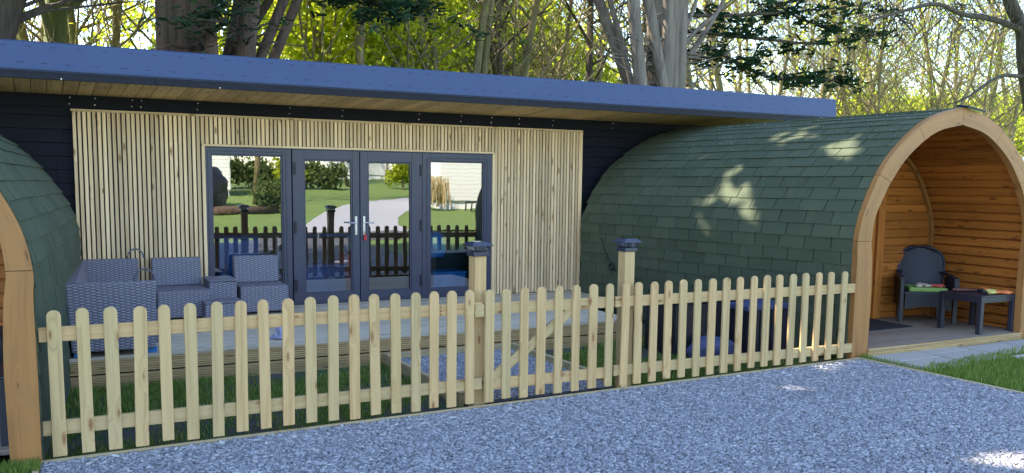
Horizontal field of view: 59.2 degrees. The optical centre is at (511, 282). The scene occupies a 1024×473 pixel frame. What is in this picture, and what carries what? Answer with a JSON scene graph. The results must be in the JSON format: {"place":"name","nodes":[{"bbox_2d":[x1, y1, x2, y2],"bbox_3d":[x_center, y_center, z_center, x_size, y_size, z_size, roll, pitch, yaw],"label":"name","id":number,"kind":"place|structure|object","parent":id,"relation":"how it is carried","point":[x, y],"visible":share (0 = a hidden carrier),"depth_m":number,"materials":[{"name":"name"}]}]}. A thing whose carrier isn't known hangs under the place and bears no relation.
{"place":"outdoors","nodes":[
{"label":"outdoors","id":0,"kind":"place"},
{"bbox_2d":[0,362,8,445],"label":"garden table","id":1,"kind":"object","parent":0,"point":[4,430],"visible":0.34,"depth_m":5.66,"materials":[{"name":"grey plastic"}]},
{"bbox_2d":[214,234,259,276],"bbox_3d":[-3.522,-0.184,11.482,0.524,0.815,0.524,-3,7,-28],"label":"storage crate","id":2,"kind":"object","parent":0,"point":[227,248],"visible":0.54,"depth_m":11.21,"materials":[{"name":"blue plastic"}]},
{"bbox_2d":[331,251,350,289],"bbox_3d":[-2.269,-0.149,12.546,0.384,0.535,0.424,-3,7,-28],"label":"storage crate","id":3,"kind":"object","parent":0,"point":[343,257],"visible":0.36,"depth_m":12.34,"materials":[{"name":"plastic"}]},
{"bbox_2d":[0,319,841,463],"bbox_3d":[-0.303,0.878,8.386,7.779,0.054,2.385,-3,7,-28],"label":"grass","id":4,"kind":"structure","parent":0,"point":[154,399],"depth_m":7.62,"materials":[{"name":"green plant"}]},
{"bbox_2d":[0,135,81,464],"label":"camping pod","id":5,"kind":"object","parent":4,"relation":"on","point":[40,250],"visible":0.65,"depth_m":5.66,"materials":[{"name":"green"}]},
{"bbox_2d":[69,291,616,389],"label":"deck","id":6,"kind":"structure","parent":4,"relation":"on","point":[126,361],"depth_m":8.90,"materials":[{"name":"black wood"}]},
{"bbox_2d":[66,248,158,357],"bbox_3d":[-3.961,0.135,8.899,0.769,0.758,2.491,-2,7,-25],"label":"wicker sofa","id":7,"kind":"object","parent":6,"relation":"on","point":[95,288],"visible":0.74,"depth_m":7.85,"materials":[{"name":"wicker"}]},
{"bbox_2d":[151,257,210,317],"bbox_3d":[-3.715,0.065,10.080,0.550,0.635,0.680,-3,7,-28],"label":"wicker chair","id":8,"kind":"object","parent":6,"relation":"on","point":[180,286],"visible":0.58,"depth_m":10.14,"materials":[{"name":"wicker"}]},
{"bbox_2d":[202,275,236,298],"bbox_3d":[-3.331,0.157,10.283,0.316,0.415,0.438,-3,7,-28],"label":"wicker side table","id":9,"kind":"object","parent":6,"relation":"on","point":[222,286],"visible":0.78,"depth_m":10.10,"materials":[{"name":"grey wicker"}]},
{"bbox_2d":[202,297,242,317],"bbox_3d":[-3.196,0.302,9.928,0.410,0.212,0.310,-3,7,-28],"label":"wicker footstool","id":10,"kind":"object","parent":6,"relation":"on","point":[228,304],"visible":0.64,"depth_m":9.81,"materials":[{"name":"grey wicker"}]},
{"bbox_2d":[232,254,287,314],"bbox_3d":[-2.955,0.021,10.544,0.540,0.635,0.560,-3,7,-28],"label":"wicker chair","id":11,"kind":"object","parent":6,"relation":"on","point":[256,277],"visible":0.7,"depth_m":10.54,"materials":[{"name":"wicker"}]},
{"bbox_2d":[383,353,463,406],"bbox_3d":[-0.837,0.863,8.165,0.045,0.120,1.850,-3,7,-28],"label":"edging board","id":12,"kind":"object","parent":4,"relation":"on","point":[405,369],"visible":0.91,"depth_m":8.30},
{"bbox_2d":[388,344,500,358],"bbox_3d":[-0.633,0.740,9.304,1.365,0.110,0.030,-3,7,-28],"label":"edging board","id":13,"kind":"object","parent":4,"relation":"on","point":[441,351],"visible":0.2,"depth_m":9.23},
{"bbox_2d":[42,357,858,463],"bbox_3d":[0.298,0.985,7.430,7.524,0.076,0.036,-3,8,-29],"label":"edging board","id":14,"kind":"object","parent":4,"relation":"on","point":[305,428],"visible":0.3,"depth_m":6.76,"materials":[{"name":"brown wood"}]},
{"bbox_2d":[38,290,482,456],"bbox_3d":[-1.588,0.568,6.379,3.106,0.939,0.058,-3,8,-29],"label":"picket fence","id":15,"kind":"object","parent":14,"relation":"on","point":[58,427],"visible":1,"depth_m":6.22,"materials":[{"name":"brown wood"}]},
{"bbox_2d":[612,271,855,384],"bbox_3d":[2.195,0.390,8.513,3.016,0.904,0.058,-3,8,-29],"label":"picket fence","id":16,"kind":"object","parent":14,"relation":"on","point":[654,299],"visible":1,"depth_m":8.38,"materials":[{"name":"brown wood"}]},
{"bbox_2d":[462,241,493,406],"bbox_3d":[-0.280,0.374,7.217,0.186,1.402,0.186,-3,8,-29],"label":"gate post","id":17,"kind":"object","parent":4,"relation":"on","point":[477,272],"visible":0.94,"depth_m":7.15,"materials":[{"name":"brown wood"}]},
{"bbox_2d":[482,283,613,402],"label":"picket gate","id":18,"kind":"structure","parent":17,"relation":"attached to","point":[499,376],"depth_m":7.40,"materials":[{"name":"brown wood"}]},
{"bbox_2d":[464,387,612,402],"bbox_3d":[-0.163,0.859,8.452,1.420,0.001,1.950,-3,7,-28],"label":"path bed","id":19,"kind":"object","parent":4,"relation":"on","point":[515,398],"visible":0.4,"depth_m":7.64,"materials":[{"name":"grey gravel"}]},
{"bbox_2d":[511,342,608,388],"bbox_3d":[0.427,0.801,8.853,0.045,0.120,1.800,-3,7,-29],"label":"edging board","id":20,"kind":"object","parent":4,"relation":"on","point":[549,358],"visible":0.35,"depth_m":8.89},
{"bbox_2d":[612,238,641,387],"bbox_3d":[0.994,0.311,7.939,0.186,1.398,0.186,-3,8,-29],"label":"gate post","id":21,"kind":"object","parent":4,"relation":"on","point":[626,248],"visible":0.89,"depth_m":7.88,"materials":[{"name":"brown wood"}]},
{"bbox_2d":[644,300,735,355],"bbox_3d":[1.950,0.456,9.928,0.840,0.600,0.590,-3,7,-28],"label":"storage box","id":22,"kind":"object","parent":4,"relation":"on","point":[689,326],"visible":0.23,"depth_m":9.67,"materials":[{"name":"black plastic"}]},
{"bbox_2d":[686,335,741,357],"bbox_3d":[2.145,0.693,9.484,0.639,0.252,0.403,-3,7,-28],"label":"sack","id":23,"kind":"object","parent":4,"relation":"on","point":[703,342],"visible":0.25,"depth_m":9.34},
{"bbox_2d":[729,298,787,352],"bbox_3d":[2.648,0.487,9.826,0.620,0.540,0.445,-3,7,-28],"label":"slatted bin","id":24,"kind":"object","parent":4,"relation":"on","point":[745,325],"visible":0.27,"depth_m":9.66,"materials":[{"name":"blue plastic"}]},
{"bbox_2d":[579,107,1023,358],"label":"camping pod","id":25,"kind":"object","parent":4,"relation":"on","point":[863,201],"visible":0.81,"depth_m":10.79,"materials":[{"name":"green"}]},
{"bbox_2d":[870,191,886,318],"bbox_3d":[4.136,-0.464,11.128,1.240,1.910,0.067,-3,7,-28],"label":"door","id":26,"kind":"structure","parent":25,"relation":"in","point":[879,224],"depth_m":11.37,"materials":[{"name":"brown wood"}]},
{"bbox_2d":[869,319,912,330],"bbox_3d":[4.297,0.523,10.931,0.920,0.012,0.600,-3,7,-28],"label":"door mat","id":27,"kind":"object","parent":25,"relation":"on","point":[874,324],"depth_m":10.89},
{"bbox_2d":[893,245,959,324],"bbox_3d":[5.218,0.015,11.436,0.699,0.932,0.663,2,7,12],"label":"garden chair","id":28,"kind":"object","parent":25,"relation":"on","point":[925,264],"visible":0.88,"depth_m":11.56,"materials":[{"name":"charcoal plastic"},{"name":"fabric"}]},
{"bbox_2d":[904,284,947,292],"bbox_3d":[5.198,0.077,11.348,0.450,0.055,0.410,2,7,12],"label":"seat cushion","id":29,"kind":"object","parent":28,"relation":"on","point":[911,287],"visible":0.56,"depth_m":11.18,"materials":[{"name":"green fabric"}]},
{"bbox_2d":[937,290,1014,334],"bbox_3d":[5.529,0.345,10.729,0.640,0.445,0.560,-3,7,-28],"label":"garden table","id":30,"kind":"object","parent":25,"relation":"on","point":[977,298],"visible":0.91,"depth_m":10.60,"materials":[{"name":"grey plastic"}]},
{"bbox_2d":[431,269,466,286],"bbox_3d":[-0.941,-0.018,12.609,0.524,0.295,0.374,-3,7,-28],"label":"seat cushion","id":31,"kind":"object","parent":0,"point":[447,277],"visible":0.65,"depth_m":12.45,"materials":[{"name":"blue fabric"}]},
{"bbox_2d":[431,230,445,257],"bbox_3d":[-1.080,-0.534,12.505,0.334,0.368,0.321,0,7,-4],"label":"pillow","id":32,"kind":"object","parent":31,"relation":"on","point":[438,244],"visible":0.66,"depth_m":12.39,"materials":[{"name":"blue fabric"}]},
{"bbox_2d":[431,204,470,285],"bbox_3d":[-1.062,-0.542,13.206,0.809,1.189,0.976,-3,7,-28],"label":"armchair","id":33,"kind":"object","parent":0,"point":[446,222],"visible":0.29,"depth_m":12.89,"materials":[{"name":"blue fabric"}]},
{"bbox_2d":[401,349,610,399],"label":"path gravel","id":34,"kind":"structure","parent":0,"point":[460,374],"depth_m":8.49,"materials":[{"name":"grey gravel"}]},
{"bbox_2d":[24,0,1023,101],"label":"sky","id":35,"kind":"structure","parent":0,"point":[146,41],"materials":[{"name":"white"}]},
{"bbox_2d":[40,359,1023,472],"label":"gravel","id":36,"kind":"structure","parent":0,"point":[863,416],"depth_m":6.35,"materials":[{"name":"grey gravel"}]},
{"bbox_2d":[871,351,940,364],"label":"paving slab","id":37,"kind":"structure","parent":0,"point":[909,356],"depth_m":9.36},
{"bbox_2d":[918,347,968,354],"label":"paving slab","id":38,"kind":"structure","parent":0,"point":[942,350],"depth_m":9.76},
{"label":"ground","id":39,"kind":"structure","parent":0,"visible":0},
{"bbox_2d":[37,0,85,43],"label":"woodland tree","id":40,"kind":"object","parent":39,"relation":"on","point":[55,17],"visible":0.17,"depth_m":14.58,"materials":[{"name":"green plant"}]},
{"bbox_2d":[0,0,139,39],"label":"cypress tree","id":41,"kind":"object","parent":39,"relation":"on","point":[13,15],"visible":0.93,"depth_m":12.76,"materials":[{"name":"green plant"}]},
{"bbox_2d":[17,0,150,46],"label":"woodland tree","id":42,"kind":"object","parent":39,"relation":"on","point":[115,22],"visible":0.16,"depth_m":17.89,"materials":[{"name":"green plant"}]},
{"bbox_2d":[24,0,151,46],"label":"woodland tree","id":43,"kind":"object","parent":39,"relation":"on","point":[85,21],"visible":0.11,"depth_m":18.79,"materials":[{"name":"green plant"}]},
{"bbox_2d":[37,0,153,47],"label":"woodland tree","id":44,"kind":"object","parent":39,"relation":"on","point":[111,16],"visible":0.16,"depth_m":21.47,"materials":[{"name":"green plant"}]},
{"bbox_2d":[33,0,256,49],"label":"woodland tree","id":45,"kind":"object","parent":39,"relation":"on","point":[122,25],"visible":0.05,"depth_m":19.10,"materials":[{"name":"green plant"}]},
{"bbox_2d":[88,0,221,54],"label":"leafy tree","id":46,"kind":"object","parent":39,"relation":"on","point":[134,14],"depth_m":23.85,"materials":[{"name":"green plant"}]},
{"bbox_2d":[18,0,303,57],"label":"woodland tree","id":47,"kind":"object","parent":39,"relation":"on","point":[73,26],"visible":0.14,"depth_m":15.54,"materials":[{"name":"green plant"}]},
{"bbox_2d":[142,0,424,68],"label":"leafy tree","id":48,"kind":"object","parent":39,"relation":"on","point":[294,39],"visible":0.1,"depth_m":17.15,"materials":[{"name":"green plant"}]},
{"bbox_2d":[127,0,489,234],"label":"cypress tree","id":49,"kind":"object","parent":39,"relation":"on","point":[191,26],"visible":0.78,"depth_m":13.05,"materials":[{"name":"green plant"}]},
{"bbox_2d":[220,0,464,71],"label":"leafy tree","id":50,"kind":"object","parent":39,"relation":"on","point":[340,48],"visible":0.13,"depth_m":17.76,"materials":[{"name":"green plant"}]},
{"bbox_2d":[272,0,434,62],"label":"woodland tree","id":51,"kind":"object","parent":39,"relation":"on","point":[320,38],"visible":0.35,"depth_m":16.33,"materials":[{"name":"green plant"}]},
{"bbox_2d":[276,0,481,72],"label":"leafy tree","id":52,"kind":"object","parent":39,"relation":"on","point":[433,20],"visible":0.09,"depth_m":18.35,"materials":[{"name":"green plant"}]},
{"bbox_2d":[325,0,441,65],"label":"woodland tree","id":53,"kind":"object","parent":39,"relation":"on","point":[359,58],"visible":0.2,"depth_m":16.76,"materials":[{"name":"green plant"}]},
{"bbox_2d":[0,39,835,304],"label":"cabin","id":54,"kind":"object","parent":39,"relation":"on","point":[120,146],"visible":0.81,"depth_m":11.09,"materials":[{"name":"pale timber cladding"},{"name":"blue grey felt"},{"name":"aluminium"}]},
{"bbox_2d":[205,147,292,299],"bbox_3d":[-3.131,-0.656,10.770,0.998,1.865,0.070,-3,7,-28],"label":"window","id":55,"kind":"structure","parent":54,"relation":"in","point":[284,154],"depth_m":10.84,"materials":[{"name":"metal"}]},
{"bbox_2d":[273,231,350,280],"bbox_3d":[-2.890,-0.370,13.499,1.200,0.740,0.700,-3,7,-28],"label":"table","id":56,"kind":"object","parent":54,"relation":"on","point":[347,234],"visible":0.46,"depth_m":13.47,"materials":[{"name":"black wood"}]},
{"bbox_2d":[291,149,359,302],"bbox_3d":[-2.291,-0.691,11.166,0.840,1.865,0.120,-3,7,-28],"label":"door","id":57,"kind":"structure","parent":54,"relation":"in","point":[298,157],"depth_m":11.09,"materials":[{"name":"metal"}]},
{"bbox_2d":[306,261,345,291],"bbox_3d":[-2.538,-0.032,11.935,0.574,0.435,0.474,-3,7,-28],"label":"storage crate","id":58,"kind":"object","parent":54,"relation":"on","point":[325,276],"visible":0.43,"depth_m":11.74,"materials":[{"name":"blue plastic"}]},
{"bbox_2d":[359,151,422,298],"bbox_3d":[-1.542,-0.726,11.557,0.832,1.865,0.120,-3,7,-28],"label":"door","id":59,"kind":"structure","parent":54,"relation":"in","point":[365,157],"depth_m":11.58,"materials":[{"name":"metal"}]},
{"bbox_2d":[422,153,491,295],"bbox_3d":[-0.736,-0.768,12.021,1.008,1.865,0.070,-3,7,-28],"label":"window","id":60,"kind":"structure","parent":54,"relation":"in","point":[486,160],"depth_m":11.91,"materials":[{"name":"metal"}]},
{"bbox_2d":[353,0,517,70],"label":"woodland tree","id":61,"kind":"object","parent":39,"relation":"on","point":[435,62],"visible":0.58,"depth_m":17.19,"materials":[{"name":"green plant"}]},
{"bbox_2d":[341,0,535,77],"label":"leafy tree","id":62,"kind":"object","parent":39,"relation":"on","point":[465,31],"visible":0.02,"depth_m":26.60,"materials":[{"name":"green plant"}]},
{"bbox_2d":[336,0,540,76],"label":"woodland tree","id":63,"kind":"object","parent":39,"relation":"on","point":[467,45],"visible":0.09,"depth_m":18.83,"materials":[{"name":"green plant"}]},
{"bbox_2d":[370,0,521,67],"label":"woodland tree","id":64,"kind":"object","parent":39,"relation":"on","point":[398,60],"visible":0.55,"depth_m":17.28,"materials":[{"name":"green plant"}]},
{"bbox_2d":[331,0,561,74],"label":"woodland tree","id":65,"kind":"object","parent":39,"relation":"on","point":[496,69],"visible":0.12,"depth_m":20.13,"materials":[{"name":"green plant"}]},
{"bbox_2d":[395,0,500,73],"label":"woodland tree","id":66,"kind":"object","parent":39,"relation":"on","point":[482,23],"visible":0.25,"depth_m":17.90,"materials":[{"name":"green plant"}]},
{"bbox_2d":[415,0,521,68],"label":"woodland tree","id":67,"kind":"object","parent":39,"relation":"on","point":[422,41],"visible":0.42,"depth_m":18.40,"materials":[{"name":"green plant"}]},
{"bbox_2d":[435,0,526,75],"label":"woodland tree","id":68,"kind":"object","parent":39,"relation":"on","point":[485,57],"visible":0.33,"depth_m":18.22,"materials":[{"name":"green plant"}]},
{"bbox_2d":[444,0,586,79],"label":"woodland tree","id":69,"kind":"object","parent":39,"relation":"on","point":[545,47],"visible":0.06,"depth_m":25.77,"materials":[{"name":"green plant"}]},
{"bbox_2d":[439,0,595,81],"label":"leafy tree","id":70,"kind":"object","parent":39,"relation":"on","point":[547,30],"visible":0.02,"depth_m":27.86,"materials":[{"name":"green plant"}]},
{"bbox_2d":[454,0,642,80],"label":"woodland tree","id":71,"kind":"object","parent":39,"relation":"on","point":[562,61],"visible":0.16,"depth_m":23.25,"materials":[{"name":"green plant"}]},
{"bbox_2d":[463,0,640,81],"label":"woodland tree","id":72,"kind":"object","parent":39,"relation":"on","point":[600,77],"visible":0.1,"depth_m":26.86,"materials":[{"name":"green plant"}]},
{"bbox_2d":[505,1,621,83],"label":"leafy tree","id":73,"kind":"object","parent":39,"relation":"on","point":[604,72],"visible":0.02,"depth_m":29.81,"materials":[{"name":"green plant"}]},
{"bbox_2d":[429,0,713,80],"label":"woodland tree","id":74,"kind":"object","parent":39,"relation":"on","point":[524,67],"visible":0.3,"depth_m":19.69,"materials":[{"name":"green plant"}]},
{"bbox_2d":[444,0,711,83],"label":"woodland tree","id":75,"kind":"object","parent":39,"relation":"on","point":[590,64],"visible":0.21,"depth_m":23.37,"materials":[{"name":"green plant"}]},
{"bbox_2d":[544,0,735,88],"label":"woodland tree","id":76,"kind":"object","parent":39,"relation":"on","point":[688,68],"visible":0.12,"depth_m":27.95,"materials":[{"name":"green plant"}]},
{"bbox_2d":[545,0,764,89],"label":"woodland tree","id":77,"kind":"object","parent":39,"relation":"on","point":[739,7],"visible":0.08,"depth_m":29.19,"materials":[{"name":"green plant"}]},
{"bbox_2d":[563,0,783,92],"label":"woodland tree","id":78,"kind":"object","parent":39,"relation":"on","point":[710,84],"visible":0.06,"depth_m":32.89,"materials":[{"name":"green plant"}]},
{"bbox_2d":[582,0,783,90],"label":"woodland tree","id":79,"kind":"object","parent":39,"relation":"on","point":[718,82],"visible":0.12,"depth_m":28.90,"materials":[{"name":"green plant"}]},
{"bbox_2d":[690,0,801,93],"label":"woodland tree","id":80,"kind":"object","parent":39,"relation":"on","point":[738,54],"visible":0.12,"depth_m":49.18,"materials":[{"name":"green plant"}]},
{"bbox_2d":[576,0,919,94],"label":"cypress tree","id":81,"kind":"object","parent":39,"relation":"on","point":[669,56],"visible":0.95,"depth_m":18.30,"materials":[{"name":"green plant"}]},
{"bbox_2d":[693,0,834,95],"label":"woodland tree","id":82,"kind":"object","parent":39,"relation":"on","point":[741,73],"visible":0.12,"depth_m":39.46,"materials":[{"name":"green plant"}]},
{"bbox_2d":[690,0,855,93],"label":"woodland tree","id":83,"kind":"object","parent":39,"relation":"on","point":[749,82],"visible":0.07,"depth_m":36.68,"materials":[{"name":"green plant"}]},
{"bbox_2d":[698,0,877,96],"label":"woodland tree","id":84,"kind":"object","parent":39,"relation":"on","point":[780,91],"visible":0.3,"depth_m":30.92,"materials":[{"name":"green plant"}]},
{"bbox_2d":[705,0,875,116],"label":"woodland tree","id":85,"kind":"object","parent":39,"relation":"on","point":[795,64],"visible":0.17,"depth_m":34.65,"materials":[{"name":"green plant"}]},
{"bbox_2d":[757,0,900,115],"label":"woodland tree","id":86,"kind":"object","parent":39,"relation":"on","point":[816,58],"visible":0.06,"depth_m":37.88,"materials":[{"name":"green plant"}]},
{"bbox_2d":[765,0,928,116],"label":"woodland tree","id":87,"kind":"object","parent":39,"relation":"on","point":[840,88],"visible":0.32,"depth_m":29.73,"materials":[{"name":"green plant"}]},
{"bbox_2d":[736,0,961,116],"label":"woodland tree","id":88,"kind":"object","parent":39,"relation":"on","point":[844,56],"visible":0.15,"depth_m":37.92,"materials":[{"name":"green plant"}]},
{"bbox_2d":[744,0,957,115],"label":"woodland tree","id":89,"kind":"object","parent":39,"relation":"on","point":[868,79],"visible":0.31,"depth_m":32.59,"materials":[{"name":"green plant"}]},
{"bbox_2d":[826,83,923,115],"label":"leafy tree","id":90,"kind":"object","parent":39,"relation":"on","point":[864,102],"visible":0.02,"depth_m":41.00,"materials":[{"name":"green plant"}]},
{"bbox_2d":[767,0,987,114],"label":"woodland tree","id":91,"kind":"object","parent":39,"relation":"on","point":[874,88],"visible":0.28,"depth_m":32.78,"materials":[{"name":"green plant"}]},
{"bbox_2d":[756,0,1002,114],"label":"woodland tree","id":92,"kind":"object","parent":39,"relation":"on","point":[834,51],"visible":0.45,"depth_m":31.31,"materials":[{"name":"green plant"}]},
{"bbox_2d":[819,0,1003,120],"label":"woodland tree","id":93,"kind":"object","parent":39,"relation":"on","point":[879,84],"visible":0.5,"depth_m":29.39,"materials":[{"name":"green plant"}]},
{"bbox_2d":[811,0,1023,134],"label":"woodland tree","id":94,"kind":"object","parent":39,"relation":"on","point":[939,86],"visible":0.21,"depth_m":37.20,"materials":[{"name":"green plant"}]},
{"bbox_2d":[833,0,1023,111],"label":"old tree","id":95,"kind":"object","parent":39,"relation":"on","point":[1015,13],"visible":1,"depth_m":18.69,"materials":[{"name":"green plant"}]},
{"bbox_2d":[844,0,1016,110],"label":"woodland tree","id":96,"kind":"object","parent":39,"relation":"on","point":[930,83],"visible":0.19,"depth_m":39.44,"materials":[{"name":"green plant"}]},
{"bbox_2d":[843,0,1023,118],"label":"woodland tree","id":97,"kind":"object","parent":39,"relation":"on","point":[955,76],"visible":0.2,"depth_m":37.09,"materials":[{"name":"green plant"}]},
{"bbox_2d":[858,357,1023,392],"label":"edging board","id":98,"kind":"object","parent":39,"relation":"on","point":[983,384],"visible":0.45,"depth_m":8.42,"materials":[{"name":"brown wood"}]},
{"bbox_2d":[862,0,1023,129],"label":"woodland tree","id":99,"kind":"object","parent":39,"relation":"on","point":[1004,89],"visible":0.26,"depth_m":36.36,"materials":[{"name":"green plant"}]},
{"bbox_2d":[889,0,1023,145],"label":"woodland tree","id":100,"kind":"object","parent":39,"relation":"on","point":[985,47],"visible":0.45,"depth_m":30.57,"materials":[{"name":"green plant"}]},
{"bbox_2d":[905,0,1023,145],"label":"woodland tree","id":101,"kind":"object","parent":39,"relation":"on","point":[1009,127],"visible":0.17,"depth_m":39.84,"materials":[{"name":"green plant"}]},
{"bbox_2d":[926,0,1023,160],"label":"woodland tree","id":102,"kind":"object","parent":39,"relation":"on","point":[991,64],"visible":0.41,"depth_m":32.23,"materials":[{"name":"green plant"}]},
{"bbox_2d":[926,0,1023,154],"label":"woodland tree","id":103,"kind":"object","parent":39,"relation":"on","point":[1015,111],"visible":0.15,"depth_m":36.24,"materials":[{"name":"green plant"}]},
{"bbox_2d":[966,91,1023,156],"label":"leafy tree","id":104,"kind":"object","parent":39,"relation":"on","point":[1019,140],"visible":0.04,"depth_m":44.12,"materials":[{"name":"green plant"}]},
{"label":"gravel bed","id":105,"kind":"structure","parent":0,"visible":0},
{"bbox_2d":[0,457,41,472],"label":"grass tuft","id":106,"kind":"object","parent":105,"relation":"on","point":[28,466],"visible":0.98,"depth_m":5.44,"materials":[{"name":"green plant"}]},
{"label":"lawn","id":107,"kind":"structure","parent":0,"visible":0},
{"bbox_2d":[903,357,969,369],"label":"paving slab","id":108,"kind":"structure","parent":107,"relation":"on","point":[922,362],"depth_m":9.09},
{"bbox_2d":[860,336,1023,391],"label":"lawn grass","id":109,"kind":"structure","parent":107,"relation":"on","point":[998,371],"depth_m":8.77,"materials":[{"name":"green plant"}]},
{"bbox_2d":[935,350,1003,361],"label":"paving slab","id":110,"kind":"structure","parent":107,"relation":"on","point":[959,354],"depth_m":9.52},
{"bbox_2d":[961,343,1020,354],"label":"paving slab","id":111,"kind":"structure","parent":107,"relation":"on","point":[991,347],"depth_m":9.96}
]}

